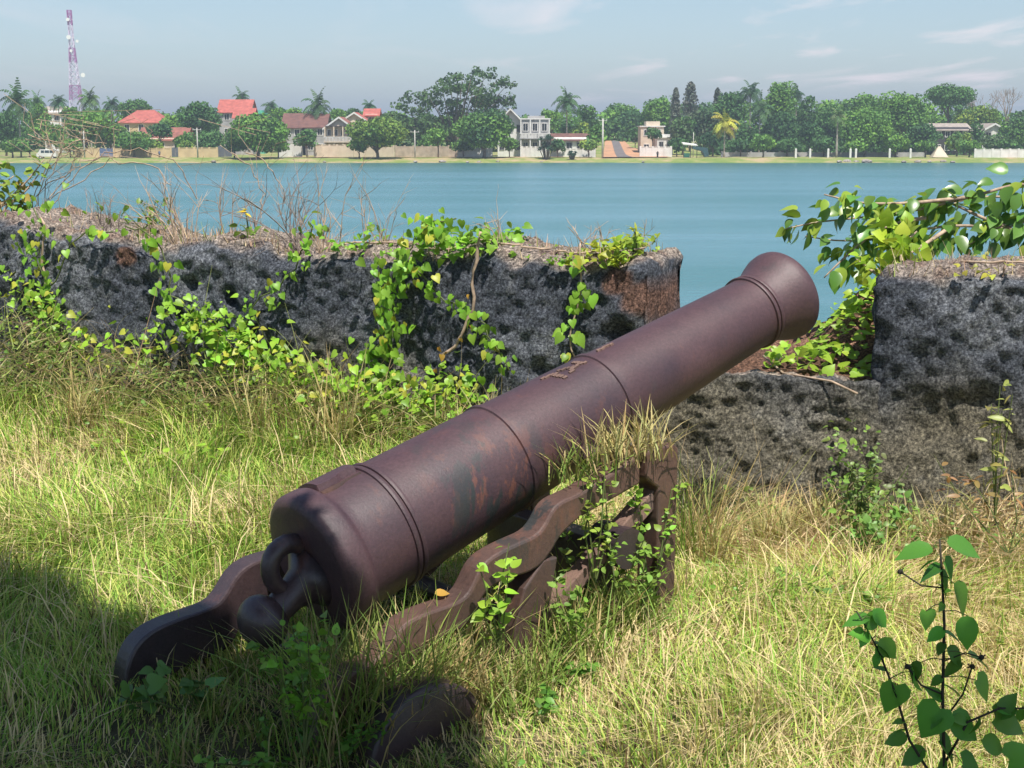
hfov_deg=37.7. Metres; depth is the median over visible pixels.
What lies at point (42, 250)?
dry vine
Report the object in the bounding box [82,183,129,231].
dry weed
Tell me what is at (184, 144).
bush
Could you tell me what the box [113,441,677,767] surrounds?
gun carriage
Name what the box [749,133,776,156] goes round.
broadleaf tree
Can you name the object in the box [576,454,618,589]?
weed
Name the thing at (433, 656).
grass tuft
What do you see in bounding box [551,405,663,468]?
grass tuft
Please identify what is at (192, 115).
broadleaf tree
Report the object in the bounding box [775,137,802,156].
bush
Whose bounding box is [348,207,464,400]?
vine
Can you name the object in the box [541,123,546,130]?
window
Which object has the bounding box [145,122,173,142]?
broadleaf tree
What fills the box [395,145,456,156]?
boundary wall
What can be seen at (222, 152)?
gate
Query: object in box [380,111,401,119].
broadleaf tree
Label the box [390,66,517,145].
airy tree
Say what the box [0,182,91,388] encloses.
vine
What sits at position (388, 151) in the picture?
boundary wall
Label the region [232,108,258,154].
house
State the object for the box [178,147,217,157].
boundary wall
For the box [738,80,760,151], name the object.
palm tree
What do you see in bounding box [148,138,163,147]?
bush
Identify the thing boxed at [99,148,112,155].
gate
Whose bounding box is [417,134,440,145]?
bush
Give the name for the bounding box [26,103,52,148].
broadleaf tree
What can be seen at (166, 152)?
boundary wall
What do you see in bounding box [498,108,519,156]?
house
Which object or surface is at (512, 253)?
crest creeper
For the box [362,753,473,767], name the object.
grass tuft
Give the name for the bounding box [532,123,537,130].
window
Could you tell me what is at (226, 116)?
window
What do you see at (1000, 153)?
boundary wall
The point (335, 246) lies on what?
crest creeper
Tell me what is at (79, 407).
grass tuft
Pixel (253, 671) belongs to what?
grass tuft
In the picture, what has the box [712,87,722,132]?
casuarina
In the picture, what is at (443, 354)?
dry vine
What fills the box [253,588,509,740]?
grass tuft
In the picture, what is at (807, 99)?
broadleaf tree
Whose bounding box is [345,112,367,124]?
house
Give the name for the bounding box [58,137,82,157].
bush
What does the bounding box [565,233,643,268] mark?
crest creeper
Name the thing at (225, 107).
house
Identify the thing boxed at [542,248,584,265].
crest creeper
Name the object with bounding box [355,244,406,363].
vine
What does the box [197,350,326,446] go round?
grass tuft
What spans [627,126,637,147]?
broadleaf tree
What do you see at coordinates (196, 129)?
utility pole
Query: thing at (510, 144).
bush
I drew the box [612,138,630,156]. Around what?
road
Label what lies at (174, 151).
gate
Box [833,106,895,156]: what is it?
broadleaf tree
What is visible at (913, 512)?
grass tuft
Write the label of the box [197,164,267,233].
dry weed
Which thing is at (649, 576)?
weed
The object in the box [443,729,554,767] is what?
grass tuft
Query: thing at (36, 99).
palm tree
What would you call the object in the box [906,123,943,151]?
broadleaf tree
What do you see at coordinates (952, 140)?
broadleaf tree
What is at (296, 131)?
window
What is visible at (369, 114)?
house
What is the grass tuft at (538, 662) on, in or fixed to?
on the ground at (244, 750)
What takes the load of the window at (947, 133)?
in the building at (946, 130)
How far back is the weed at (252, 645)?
4.44 m
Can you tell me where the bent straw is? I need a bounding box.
[596,427,1023,592]
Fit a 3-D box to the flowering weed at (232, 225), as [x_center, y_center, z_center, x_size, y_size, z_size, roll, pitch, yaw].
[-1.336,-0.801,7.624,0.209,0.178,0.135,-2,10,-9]
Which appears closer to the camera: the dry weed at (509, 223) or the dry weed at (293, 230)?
the dry weed at (509, 223)
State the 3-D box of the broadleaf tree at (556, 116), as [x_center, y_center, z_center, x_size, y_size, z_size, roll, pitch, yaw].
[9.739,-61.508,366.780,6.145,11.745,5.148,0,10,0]
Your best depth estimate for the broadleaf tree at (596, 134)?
324.65 m
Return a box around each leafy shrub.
[0,155,51,212]
[775,162,1023,294]
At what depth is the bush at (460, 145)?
321.72 m
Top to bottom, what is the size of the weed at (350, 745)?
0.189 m
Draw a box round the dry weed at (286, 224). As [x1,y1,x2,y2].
[185,152,347,255]
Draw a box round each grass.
[0,350,589,548]
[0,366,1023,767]
[291,454,1023,767]
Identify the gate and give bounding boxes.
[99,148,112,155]
[172,147,177,156]
[218,146,231,156]
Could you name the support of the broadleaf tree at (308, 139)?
on the bank
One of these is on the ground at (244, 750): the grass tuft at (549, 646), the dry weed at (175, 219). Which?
the grass tuft at (549, 646)
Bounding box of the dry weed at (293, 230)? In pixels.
[291,146,374,253]
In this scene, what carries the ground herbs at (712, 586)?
on the ground at (244, 750)
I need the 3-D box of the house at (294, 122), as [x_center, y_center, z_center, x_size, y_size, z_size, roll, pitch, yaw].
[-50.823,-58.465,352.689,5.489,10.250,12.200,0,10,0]
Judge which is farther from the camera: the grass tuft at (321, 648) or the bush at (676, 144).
the bush at (676, 144)
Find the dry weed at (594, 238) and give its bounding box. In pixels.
[566,218,617,250]
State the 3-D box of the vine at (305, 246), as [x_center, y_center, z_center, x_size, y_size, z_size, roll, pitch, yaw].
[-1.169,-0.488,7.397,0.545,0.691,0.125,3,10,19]
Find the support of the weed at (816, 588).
on the ground at (244, 750)
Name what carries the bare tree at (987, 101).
on the bank
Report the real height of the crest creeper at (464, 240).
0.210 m
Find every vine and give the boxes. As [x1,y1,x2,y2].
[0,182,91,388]
[35,217,47,305]
[40,225,112,290]
[112,213,238,351]
[227,215,326,342]
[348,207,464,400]
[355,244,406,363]
[396,249,517,376]
[433,231,481,372]
[552,243,598,362]
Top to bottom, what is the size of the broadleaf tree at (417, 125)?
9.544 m
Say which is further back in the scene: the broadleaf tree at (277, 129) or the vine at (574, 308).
the broadleaf tree at (277, 129)
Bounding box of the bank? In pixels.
[0,132,1023,162]
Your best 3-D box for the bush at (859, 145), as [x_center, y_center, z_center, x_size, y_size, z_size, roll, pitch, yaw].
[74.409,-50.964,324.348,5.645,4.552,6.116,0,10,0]
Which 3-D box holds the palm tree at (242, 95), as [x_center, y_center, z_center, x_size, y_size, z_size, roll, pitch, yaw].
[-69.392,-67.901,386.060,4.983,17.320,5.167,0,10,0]
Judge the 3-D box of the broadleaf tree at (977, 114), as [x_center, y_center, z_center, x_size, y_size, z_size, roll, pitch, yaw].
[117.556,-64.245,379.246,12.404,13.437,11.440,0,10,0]
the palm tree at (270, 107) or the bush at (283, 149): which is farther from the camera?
the palm tree at (270, 107)
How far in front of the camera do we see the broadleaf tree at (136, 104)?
390.94 m
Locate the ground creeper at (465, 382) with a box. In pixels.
[0,244,496,430]
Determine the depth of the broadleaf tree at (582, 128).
346.19 m
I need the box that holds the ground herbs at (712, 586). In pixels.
[0,388,1018,767]
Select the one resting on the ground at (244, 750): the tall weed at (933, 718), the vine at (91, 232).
the tall weed at (933, 718)
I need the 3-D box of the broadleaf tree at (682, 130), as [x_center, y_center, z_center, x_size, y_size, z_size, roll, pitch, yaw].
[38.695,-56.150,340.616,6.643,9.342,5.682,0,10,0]
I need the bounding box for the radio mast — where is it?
[66,10,84,113]
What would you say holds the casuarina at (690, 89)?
on the bank
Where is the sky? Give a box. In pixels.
[0,0,1023,130]
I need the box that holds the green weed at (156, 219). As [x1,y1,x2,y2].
[110,198,173,234]
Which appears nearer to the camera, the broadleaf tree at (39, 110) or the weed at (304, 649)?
the weed at (304, 649)
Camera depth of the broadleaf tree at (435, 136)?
318.76 m
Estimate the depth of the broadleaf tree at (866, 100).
364.56 m
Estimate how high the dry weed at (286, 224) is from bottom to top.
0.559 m
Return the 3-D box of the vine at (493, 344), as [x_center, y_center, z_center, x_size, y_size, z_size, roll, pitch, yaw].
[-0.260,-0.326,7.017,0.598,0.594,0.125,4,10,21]
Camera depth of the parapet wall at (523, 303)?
7.38 m
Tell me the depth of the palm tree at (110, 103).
373.11 m
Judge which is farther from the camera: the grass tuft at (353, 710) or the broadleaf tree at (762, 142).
the broadleaf tree at (762, 142)
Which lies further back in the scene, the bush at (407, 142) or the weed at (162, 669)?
the bush at (407, 142)
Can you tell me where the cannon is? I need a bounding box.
[237,252,818,649]
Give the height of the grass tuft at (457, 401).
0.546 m
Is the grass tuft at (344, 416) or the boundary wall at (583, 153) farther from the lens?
the boundary wall at (583, 153)
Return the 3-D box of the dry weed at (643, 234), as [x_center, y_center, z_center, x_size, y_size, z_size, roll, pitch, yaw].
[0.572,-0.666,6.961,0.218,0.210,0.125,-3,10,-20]
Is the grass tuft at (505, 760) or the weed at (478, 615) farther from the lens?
the weed at (478, 615)
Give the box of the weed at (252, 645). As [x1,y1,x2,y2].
[245,641,322,709]
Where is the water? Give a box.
[0,163,1023,321]
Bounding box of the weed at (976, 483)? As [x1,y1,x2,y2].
[935,461,1023,552]
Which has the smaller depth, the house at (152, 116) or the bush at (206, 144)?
the bush at (206, 144)
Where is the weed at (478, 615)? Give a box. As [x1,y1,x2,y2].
[470,543,521,648]
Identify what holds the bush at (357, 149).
on the bank
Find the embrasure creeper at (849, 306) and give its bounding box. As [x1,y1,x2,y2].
[761,275,874,393]
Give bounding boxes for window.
[124,124,129,131]
[224,114,229,119]
[294,129,299,135]
[317,129,322,134]
[516,125,519,132]
[523,123,527,130]
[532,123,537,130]
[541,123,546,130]
[566,142,571,148]
[945,131,950,136]
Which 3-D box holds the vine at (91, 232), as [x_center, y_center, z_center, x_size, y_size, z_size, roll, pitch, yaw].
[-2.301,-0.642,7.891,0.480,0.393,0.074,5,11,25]
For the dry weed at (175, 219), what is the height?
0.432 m
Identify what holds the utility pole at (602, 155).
on the bank
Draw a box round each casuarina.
[669,87,680,136]
[680,81,698,151]
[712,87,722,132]
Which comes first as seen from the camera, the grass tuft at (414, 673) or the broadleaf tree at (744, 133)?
the grass tuft at (414, 673)
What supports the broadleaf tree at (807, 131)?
on the bank
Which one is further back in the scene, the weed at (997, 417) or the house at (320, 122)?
the house at (320, 122)
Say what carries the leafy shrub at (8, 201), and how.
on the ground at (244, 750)
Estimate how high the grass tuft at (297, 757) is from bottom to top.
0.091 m
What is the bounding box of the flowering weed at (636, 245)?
[614,223,652,257]
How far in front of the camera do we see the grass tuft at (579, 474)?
4.94 m
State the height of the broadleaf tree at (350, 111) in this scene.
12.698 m
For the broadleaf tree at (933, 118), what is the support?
on the bank
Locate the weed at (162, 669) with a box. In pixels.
[117,660,171,713]
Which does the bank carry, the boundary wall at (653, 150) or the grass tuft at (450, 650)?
the boundary wall at (653, 150)
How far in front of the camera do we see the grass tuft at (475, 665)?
4.50 m
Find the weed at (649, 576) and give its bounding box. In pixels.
[556,532,665,625]
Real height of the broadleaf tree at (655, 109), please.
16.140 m
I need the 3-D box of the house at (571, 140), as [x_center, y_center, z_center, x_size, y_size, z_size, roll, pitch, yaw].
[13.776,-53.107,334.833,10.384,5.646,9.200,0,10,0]
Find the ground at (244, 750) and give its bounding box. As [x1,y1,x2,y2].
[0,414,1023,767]
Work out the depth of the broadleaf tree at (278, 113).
387.92 m
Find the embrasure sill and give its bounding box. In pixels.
[613,289,881,518]
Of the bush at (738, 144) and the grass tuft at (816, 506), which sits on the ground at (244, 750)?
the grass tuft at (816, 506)
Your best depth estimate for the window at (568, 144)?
330.83 m
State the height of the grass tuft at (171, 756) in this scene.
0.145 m
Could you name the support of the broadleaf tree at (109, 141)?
on the bank
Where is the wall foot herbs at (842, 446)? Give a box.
[694,418,1018,571]
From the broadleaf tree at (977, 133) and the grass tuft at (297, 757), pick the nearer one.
the grass tuft at (297, 757)
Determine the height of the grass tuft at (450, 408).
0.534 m
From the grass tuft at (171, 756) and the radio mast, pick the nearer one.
the grass tuft at (171, 756)
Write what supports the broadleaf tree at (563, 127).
on the bank
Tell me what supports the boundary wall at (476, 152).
on the bank
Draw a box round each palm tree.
[0,77,35,156]
[29,90,46,149]
[48,94,66,124]
[77,86,100,147]
[102,96,119,147]
[232,86,248,98]
[260,100,277,149]
[301,86,330,120]
[361,99,376,109]
[551,86,581,132]
[710,108,738,156]
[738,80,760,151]
[746,89,774,151]
[790,83,804,129]
[830,107,846,156]
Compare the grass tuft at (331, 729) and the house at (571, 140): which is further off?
the house at (571, 140)
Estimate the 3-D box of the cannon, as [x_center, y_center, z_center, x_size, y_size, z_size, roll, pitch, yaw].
[0.121,0.159,5.212,2.591,0.467,0.600,-28,25,-33]
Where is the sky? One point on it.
(169, 55)
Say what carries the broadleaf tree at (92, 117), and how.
on the bank
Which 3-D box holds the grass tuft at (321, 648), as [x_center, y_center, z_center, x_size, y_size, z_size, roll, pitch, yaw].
[-0.527,0.800,4.325,0.947,0.507,0.952,0,10,0]
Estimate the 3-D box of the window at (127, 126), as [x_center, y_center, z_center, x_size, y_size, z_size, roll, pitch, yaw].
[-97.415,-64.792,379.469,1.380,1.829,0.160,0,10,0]
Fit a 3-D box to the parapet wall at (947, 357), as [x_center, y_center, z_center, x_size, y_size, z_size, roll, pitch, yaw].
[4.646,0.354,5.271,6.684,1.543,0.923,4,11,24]
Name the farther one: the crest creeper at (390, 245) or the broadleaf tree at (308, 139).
the broadleaf tree at (308, 139)
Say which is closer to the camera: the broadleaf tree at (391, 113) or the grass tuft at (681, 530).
the grass tuft at (681, 530)
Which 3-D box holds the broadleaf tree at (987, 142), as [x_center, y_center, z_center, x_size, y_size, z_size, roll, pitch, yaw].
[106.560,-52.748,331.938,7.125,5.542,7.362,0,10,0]
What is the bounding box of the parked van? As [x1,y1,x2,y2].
[36,149,58,158]
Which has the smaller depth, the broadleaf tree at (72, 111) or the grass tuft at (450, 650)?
the grass tuft at (450, 650)
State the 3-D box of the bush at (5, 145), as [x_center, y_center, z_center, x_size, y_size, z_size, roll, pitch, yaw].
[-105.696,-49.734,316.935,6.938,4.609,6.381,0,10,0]
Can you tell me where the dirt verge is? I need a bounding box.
[604,140,667,156]
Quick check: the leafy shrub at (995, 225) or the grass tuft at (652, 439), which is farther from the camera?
the leafy shrub at (995, 225)
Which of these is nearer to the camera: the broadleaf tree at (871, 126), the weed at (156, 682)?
the weed at (156, 682)
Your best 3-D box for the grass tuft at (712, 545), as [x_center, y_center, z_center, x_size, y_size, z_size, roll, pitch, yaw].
[0.701,0.469,5.748,0.745,0.538,0.858,-6,12,-33]
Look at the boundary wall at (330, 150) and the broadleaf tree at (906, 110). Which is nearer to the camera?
the boundary wall at (330, 150)
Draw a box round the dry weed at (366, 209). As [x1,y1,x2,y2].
[334,163,394,244]
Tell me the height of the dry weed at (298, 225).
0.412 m
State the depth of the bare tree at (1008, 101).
371.54 m
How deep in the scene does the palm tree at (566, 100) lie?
343.44 m
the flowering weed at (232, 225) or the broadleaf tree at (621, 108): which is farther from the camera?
the broadleaf tree at (621, 108)
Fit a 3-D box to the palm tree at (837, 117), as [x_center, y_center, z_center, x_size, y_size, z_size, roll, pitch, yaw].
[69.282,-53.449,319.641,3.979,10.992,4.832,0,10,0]
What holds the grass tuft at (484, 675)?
on the ground at (244, 750)
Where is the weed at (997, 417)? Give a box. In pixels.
[974,380,1012,517]
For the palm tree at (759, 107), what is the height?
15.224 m
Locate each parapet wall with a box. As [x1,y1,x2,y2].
[0,204,682,471]
[867,254,1023,544]
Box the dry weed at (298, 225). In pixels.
[272,176,321,241]
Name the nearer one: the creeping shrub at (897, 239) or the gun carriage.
the gun carriage
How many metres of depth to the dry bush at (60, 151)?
9.14 m
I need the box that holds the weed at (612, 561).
[560,522,647,619]
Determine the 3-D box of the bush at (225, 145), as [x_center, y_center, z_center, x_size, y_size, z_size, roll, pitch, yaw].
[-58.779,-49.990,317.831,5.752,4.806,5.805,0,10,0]
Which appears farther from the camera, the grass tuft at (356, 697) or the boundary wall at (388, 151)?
the boundary wall at (388, 151)
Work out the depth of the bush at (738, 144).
329.09 m
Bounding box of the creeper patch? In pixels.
[88,391,388,480]
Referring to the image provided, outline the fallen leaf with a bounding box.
[435,589,449,595]
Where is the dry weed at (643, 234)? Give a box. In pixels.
[610,219,654,253]
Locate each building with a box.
[258,110,267,153]
[924,123,972,154]
[970,123,1000,154]
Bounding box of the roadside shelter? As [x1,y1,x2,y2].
[681,142,708,157]
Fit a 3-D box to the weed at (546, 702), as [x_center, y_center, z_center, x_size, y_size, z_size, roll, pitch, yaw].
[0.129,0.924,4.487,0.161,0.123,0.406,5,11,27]
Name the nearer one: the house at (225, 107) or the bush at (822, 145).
the bush at (822, 145)
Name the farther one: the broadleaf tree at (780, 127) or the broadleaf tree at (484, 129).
the broadleaf tree at (780, 127)
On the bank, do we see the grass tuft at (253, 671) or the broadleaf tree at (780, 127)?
the broadleaf tree at (780, 127)
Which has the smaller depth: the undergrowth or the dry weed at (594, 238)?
the dry weed at (594, 238)
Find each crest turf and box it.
[0,198,666,263]
[877,242,1023,276]
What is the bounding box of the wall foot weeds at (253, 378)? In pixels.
[0,305,451,444]
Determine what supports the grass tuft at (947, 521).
on the ground at (244, 750)
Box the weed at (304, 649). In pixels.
[259,610,339,755]
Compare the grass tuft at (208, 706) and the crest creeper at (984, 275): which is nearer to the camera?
the grass tuft at (208, 706)
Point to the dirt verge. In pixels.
(609, 151)
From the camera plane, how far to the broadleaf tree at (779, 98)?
358.39 m
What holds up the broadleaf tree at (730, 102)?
on the bank
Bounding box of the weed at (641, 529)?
[626,482,692,600]
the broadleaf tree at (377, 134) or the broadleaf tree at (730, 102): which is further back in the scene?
the broadleaf tree at (730, 102)
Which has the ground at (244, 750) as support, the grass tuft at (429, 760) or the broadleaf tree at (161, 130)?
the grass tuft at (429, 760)
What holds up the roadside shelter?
on the bank
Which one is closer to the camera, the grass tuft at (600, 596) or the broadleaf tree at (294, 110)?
the grass tuft at (600, 596)
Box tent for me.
[929,146,947,156]
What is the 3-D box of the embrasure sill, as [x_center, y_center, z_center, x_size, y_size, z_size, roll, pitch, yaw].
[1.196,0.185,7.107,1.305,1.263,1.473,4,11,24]
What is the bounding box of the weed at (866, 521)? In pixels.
[849,490,912,558]
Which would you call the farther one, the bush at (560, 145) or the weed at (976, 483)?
the bush at (560, 145)
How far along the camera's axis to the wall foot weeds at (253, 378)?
7.61 m
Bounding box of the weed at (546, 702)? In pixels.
[533,658,601,714]
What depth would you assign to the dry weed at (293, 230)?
7.50 m
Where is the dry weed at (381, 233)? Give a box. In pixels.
[362,176,412,244]
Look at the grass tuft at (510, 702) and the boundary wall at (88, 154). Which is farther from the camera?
the boundary wall at (88, 154)
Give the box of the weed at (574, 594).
[547,569,593,650]
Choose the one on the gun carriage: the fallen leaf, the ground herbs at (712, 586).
the fallen leaf
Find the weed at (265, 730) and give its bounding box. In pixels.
[193,714,357,767]
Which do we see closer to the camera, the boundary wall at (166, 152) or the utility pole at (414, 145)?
the utility pole at (414, 145)
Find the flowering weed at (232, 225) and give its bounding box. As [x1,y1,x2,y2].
[229,208,269,237]
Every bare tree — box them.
[966,94,1006,108]
[989,87,1022,121]
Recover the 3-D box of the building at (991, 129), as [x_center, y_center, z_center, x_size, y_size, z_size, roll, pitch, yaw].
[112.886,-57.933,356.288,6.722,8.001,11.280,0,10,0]
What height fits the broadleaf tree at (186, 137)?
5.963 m
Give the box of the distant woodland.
[589,98,1023,151]
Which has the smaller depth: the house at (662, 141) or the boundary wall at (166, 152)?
the boundary wall at (166, 152)
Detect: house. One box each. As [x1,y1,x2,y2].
[45,106,72,152]
[118,110,164,133]
[140,127,194,147]
[217,99,257,153]
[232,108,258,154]
[282,113,306,154]
[302,114,331,154]
[322,116,353,144]
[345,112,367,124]
[363,109,381,119]
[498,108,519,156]
[519,116,550,156]
[550,133,589,148]
[637,121,664,151]
[655,134,672,154]
[730,127,745,150]
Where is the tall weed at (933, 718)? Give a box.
[842,534,1023,767]
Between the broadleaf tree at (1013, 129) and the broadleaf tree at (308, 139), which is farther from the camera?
the broadleaf tree at (1013, 129)
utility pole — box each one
[193,128,200,157]
[414,130,418,157]
[599,119,606,157]
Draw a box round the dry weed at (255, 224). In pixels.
[227,169,274,236]
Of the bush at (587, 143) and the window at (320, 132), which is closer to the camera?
the bush at (587, 143)
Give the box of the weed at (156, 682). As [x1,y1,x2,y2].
[135,672,226,711]
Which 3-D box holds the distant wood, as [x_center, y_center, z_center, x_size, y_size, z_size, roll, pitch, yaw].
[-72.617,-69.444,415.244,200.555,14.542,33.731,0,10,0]
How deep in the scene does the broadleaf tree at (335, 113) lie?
388.67 m
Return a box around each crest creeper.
[319,220,401,257]
[360,241,418,257]
[411,220,532,267]
[485,240,557,257]
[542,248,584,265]
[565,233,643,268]
[599,233,660,268]
[954,251,1023,279]
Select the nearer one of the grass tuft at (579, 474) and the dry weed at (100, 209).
the grass tuft at (579, 474)
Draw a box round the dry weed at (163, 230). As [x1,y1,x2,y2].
[100,167,207,243]
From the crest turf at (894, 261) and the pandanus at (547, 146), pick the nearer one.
the crest turf at (894, 261)
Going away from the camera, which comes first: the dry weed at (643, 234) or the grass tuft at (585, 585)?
the grass tuft at (585, 585)
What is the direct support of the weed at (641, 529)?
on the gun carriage
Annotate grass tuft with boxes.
[2,338,154,436]
[129,707,232,767]
[157,666,260,733]
[165,570,470,763]
[188,601,447,767]
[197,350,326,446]
[201,634,279,689]
[213,703,299,749]
[220,595,494,755]
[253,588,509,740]
[257,345,430,462]
[266,615,450,730]
[270,726,360,767]
[273,580,545,736]
[286,581,510,735]
[334,598,586,729]
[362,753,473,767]
[367,380,497,441]
[369,736,483,767]
[407,635,579,737]
[408,366,530,426]
[421,627,611,739]
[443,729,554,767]
[467,523,699,604]
[473,606,615,711]
[482,575,621,675]
[496,569,663,668]
[536,421,647,488]
[550,552,696,657]
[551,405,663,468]
[581,562,711,643]
[604,397,706,464]
[618,445,799,562]
[626,438,825,573]
[726,482,826,552]
[771,474,880,538]
[856,485,946,540]
[884,483,1019,552]
[950,471,1023,537]
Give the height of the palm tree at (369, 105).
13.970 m
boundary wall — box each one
[75,148,99,157]
[113,148,171,156]
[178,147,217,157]
[279,143,301,156]
[314,144,352,156]
[353,145,394,156]
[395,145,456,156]
[457,148,492,157]
[521,146,549,156]
[551,148,595,156]
[639,146,671,156]
[721,151,924,156]
[974,148,1023,157]
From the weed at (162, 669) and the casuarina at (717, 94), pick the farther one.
the casuarina at (717, 94)
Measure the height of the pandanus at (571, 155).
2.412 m
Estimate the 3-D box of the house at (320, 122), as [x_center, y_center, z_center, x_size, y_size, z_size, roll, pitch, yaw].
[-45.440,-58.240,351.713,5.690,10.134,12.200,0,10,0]
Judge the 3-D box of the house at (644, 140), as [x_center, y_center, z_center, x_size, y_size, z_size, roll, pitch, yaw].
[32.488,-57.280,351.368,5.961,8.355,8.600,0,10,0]
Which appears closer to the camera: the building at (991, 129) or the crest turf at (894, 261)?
the crest turf at (894, 261)
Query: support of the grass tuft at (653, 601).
on the ground at (244, 750)
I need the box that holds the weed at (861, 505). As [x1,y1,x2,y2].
[840,446,908,529]
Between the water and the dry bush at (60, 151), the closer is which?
the dry bush at (60, 151)
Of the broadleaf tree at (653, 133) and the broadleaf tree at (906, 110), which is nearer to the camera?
the broadleaf tree at (653, 133)
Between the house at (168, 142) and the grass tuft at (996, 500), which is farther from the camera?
the house at (168, 142)
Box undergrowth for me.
[701,133,983,155]
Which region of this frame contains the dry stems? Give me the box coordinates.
[0,268,501,455]
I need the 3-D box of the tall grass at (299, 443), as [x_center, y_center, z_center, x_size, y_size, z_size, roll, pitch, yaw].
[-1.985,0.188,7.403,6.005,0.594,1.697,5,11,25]
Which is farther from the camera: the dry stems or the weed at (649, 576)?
the dry stems
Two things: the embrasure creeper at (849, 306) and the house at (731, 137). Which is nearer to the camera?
the embrasure creeper at (849, 306)
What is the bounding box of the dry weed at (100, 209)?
[80,187,118,228]
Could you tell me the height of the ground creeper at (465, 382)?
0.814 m
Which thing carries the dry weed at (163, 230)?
on the parapet wall at (523, 303)
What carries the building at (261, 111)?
on the bank
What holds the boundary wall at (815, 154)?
on the bank
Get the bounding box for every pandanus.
[537,134,556,159]
[567,150,576,159]
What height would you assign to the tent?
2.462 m
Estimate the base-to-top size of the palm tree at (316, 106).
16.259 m
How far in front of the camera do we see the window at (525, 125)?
329.18 m
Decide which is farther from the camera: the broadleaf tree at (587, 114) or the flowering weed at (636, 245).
the broadleaf tree at (587, 114)
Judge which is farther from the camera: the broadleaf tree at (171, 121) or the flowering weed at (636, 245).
the broadleaf tree at (171, 121)
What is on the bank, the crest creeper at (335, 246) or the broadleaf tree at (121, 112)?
the broadleaf tree at (121, 112)
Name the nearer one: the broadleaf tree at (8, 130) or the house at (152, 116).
the broadleaf tree at (8, 130)
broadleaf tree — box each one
[0,110,25,155]
[16,134,44,156]
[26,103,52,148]
[42,124,66,148]
[59,106,80,154]
[63,110,106,147]
[95,121,127,148]
[113,130,155,157]
[116,98,152,116]
[117,102,125,117]
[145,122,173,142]
[159,114,182,126]
[172,131,196,145]
[175,101,222,147]
[195,130,224,145]
[222,112,290,157]
[270,107,286,120]
[284,107,307,113]
[293,129,317,156]
[329,108,347,117]
[344,108,362,115]
[345,115,408,158]
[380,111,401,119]
[404,119,435,145]
[425,127,447,156]
[450,108,516,157]
[541,108,562,132]
[558,120,574,132]
[568,122,589,132]
[577,104,599,130]
[586,124,604,142]
[604,103,639,130]
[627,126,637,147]
[639,95,671,126]
[645,127,661,145]
[668,116,695,154]
[687,107,719,146]
[700,130,723,155]
[711,91,745,139]
[734,121,760,151]
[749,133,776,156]
[760,111,804,151]
[763,81,797,115]
[794,121,825,151]
[796,95,819,125]
[815,103,848,139]
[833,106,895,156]
[849,92,882,112]
[876,132,911,156]
[878,90,930,151]
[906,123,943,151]
[924,82,977,122]
[924,113,946,124]
[944,131,972,156]
[953,103,1000,126]
[969,123,985,140]
[978,133,1009,148]
[998,116,1023,143]
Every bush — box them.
[0,138,29,157]
[4,94,306,217]
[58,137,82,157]
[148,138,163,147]
[176,140,194,147]
[198,139,216,147]
[220,138,245,157]
[271,142,289,157]
[346,139,368,157]
[395,139,413,145]
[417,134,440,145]
[449,139,474,156]
[499,136,519,157]
[550,138,565,156]
[578,137,600,156]
[667,137,688,156]
[726,138,750,156]
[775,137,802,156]
[809,138,835,156]
[844,138,868,151]
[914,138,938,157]
[955,139,982,156]
[996,138,1022,148]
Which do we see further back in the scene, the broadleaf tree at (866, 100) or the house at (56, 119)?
the house at (56, 119)
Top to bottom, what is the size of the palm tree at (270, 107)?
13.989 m
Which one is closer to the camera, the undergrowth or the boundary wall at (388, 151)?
the boundary wall at (388, 151)
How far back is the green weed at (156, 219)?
8.07 m
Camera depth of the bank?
312.71 m
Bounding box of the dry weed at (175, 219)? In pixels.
[127,166,213,238]
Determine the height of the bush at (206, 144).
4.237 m
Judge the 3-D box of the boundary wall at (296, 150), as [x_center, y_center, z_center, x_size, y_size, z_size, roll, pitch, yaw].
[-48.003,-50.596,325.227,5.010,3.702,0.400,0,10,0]
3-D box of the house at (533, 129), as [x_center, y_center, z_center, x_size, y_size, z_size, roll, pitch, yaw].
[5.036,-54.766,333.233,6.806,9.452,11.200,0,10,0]
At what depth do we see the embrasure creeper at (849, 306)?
6.77 m
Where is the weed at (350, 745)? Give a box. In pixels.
[289,713,392,767]
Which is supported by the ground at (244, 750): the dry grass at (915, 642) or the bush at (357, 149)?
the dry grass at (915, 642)
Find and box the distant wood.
[0,108,612,151]
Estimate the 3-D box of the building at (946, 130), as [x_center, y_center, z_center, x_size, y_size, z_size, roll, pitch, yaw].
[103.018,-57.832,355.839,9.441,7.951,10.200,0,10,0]
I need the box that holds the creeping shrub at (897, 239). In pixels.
[847,207,931,296]
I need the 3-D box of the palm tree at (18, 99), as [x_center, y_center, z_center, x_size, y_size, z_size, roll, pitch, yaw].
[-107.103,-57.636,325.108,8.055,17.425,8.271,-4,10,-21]
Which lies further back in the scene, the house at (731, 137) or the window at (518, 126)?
the house at (731, 137)
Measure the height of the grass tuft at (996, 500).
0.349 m
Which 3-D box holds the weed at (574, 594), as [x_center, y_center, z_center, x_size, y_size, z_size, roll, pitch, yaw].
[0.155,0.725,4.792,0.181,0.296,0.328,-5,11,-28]
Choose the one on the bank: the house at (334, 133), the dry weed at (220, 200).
the house at (334, 133)
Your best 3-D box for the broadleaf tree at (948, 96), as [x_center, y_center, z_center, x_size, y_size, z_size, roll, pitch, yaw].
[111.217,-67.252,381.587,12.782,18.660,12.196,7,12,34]

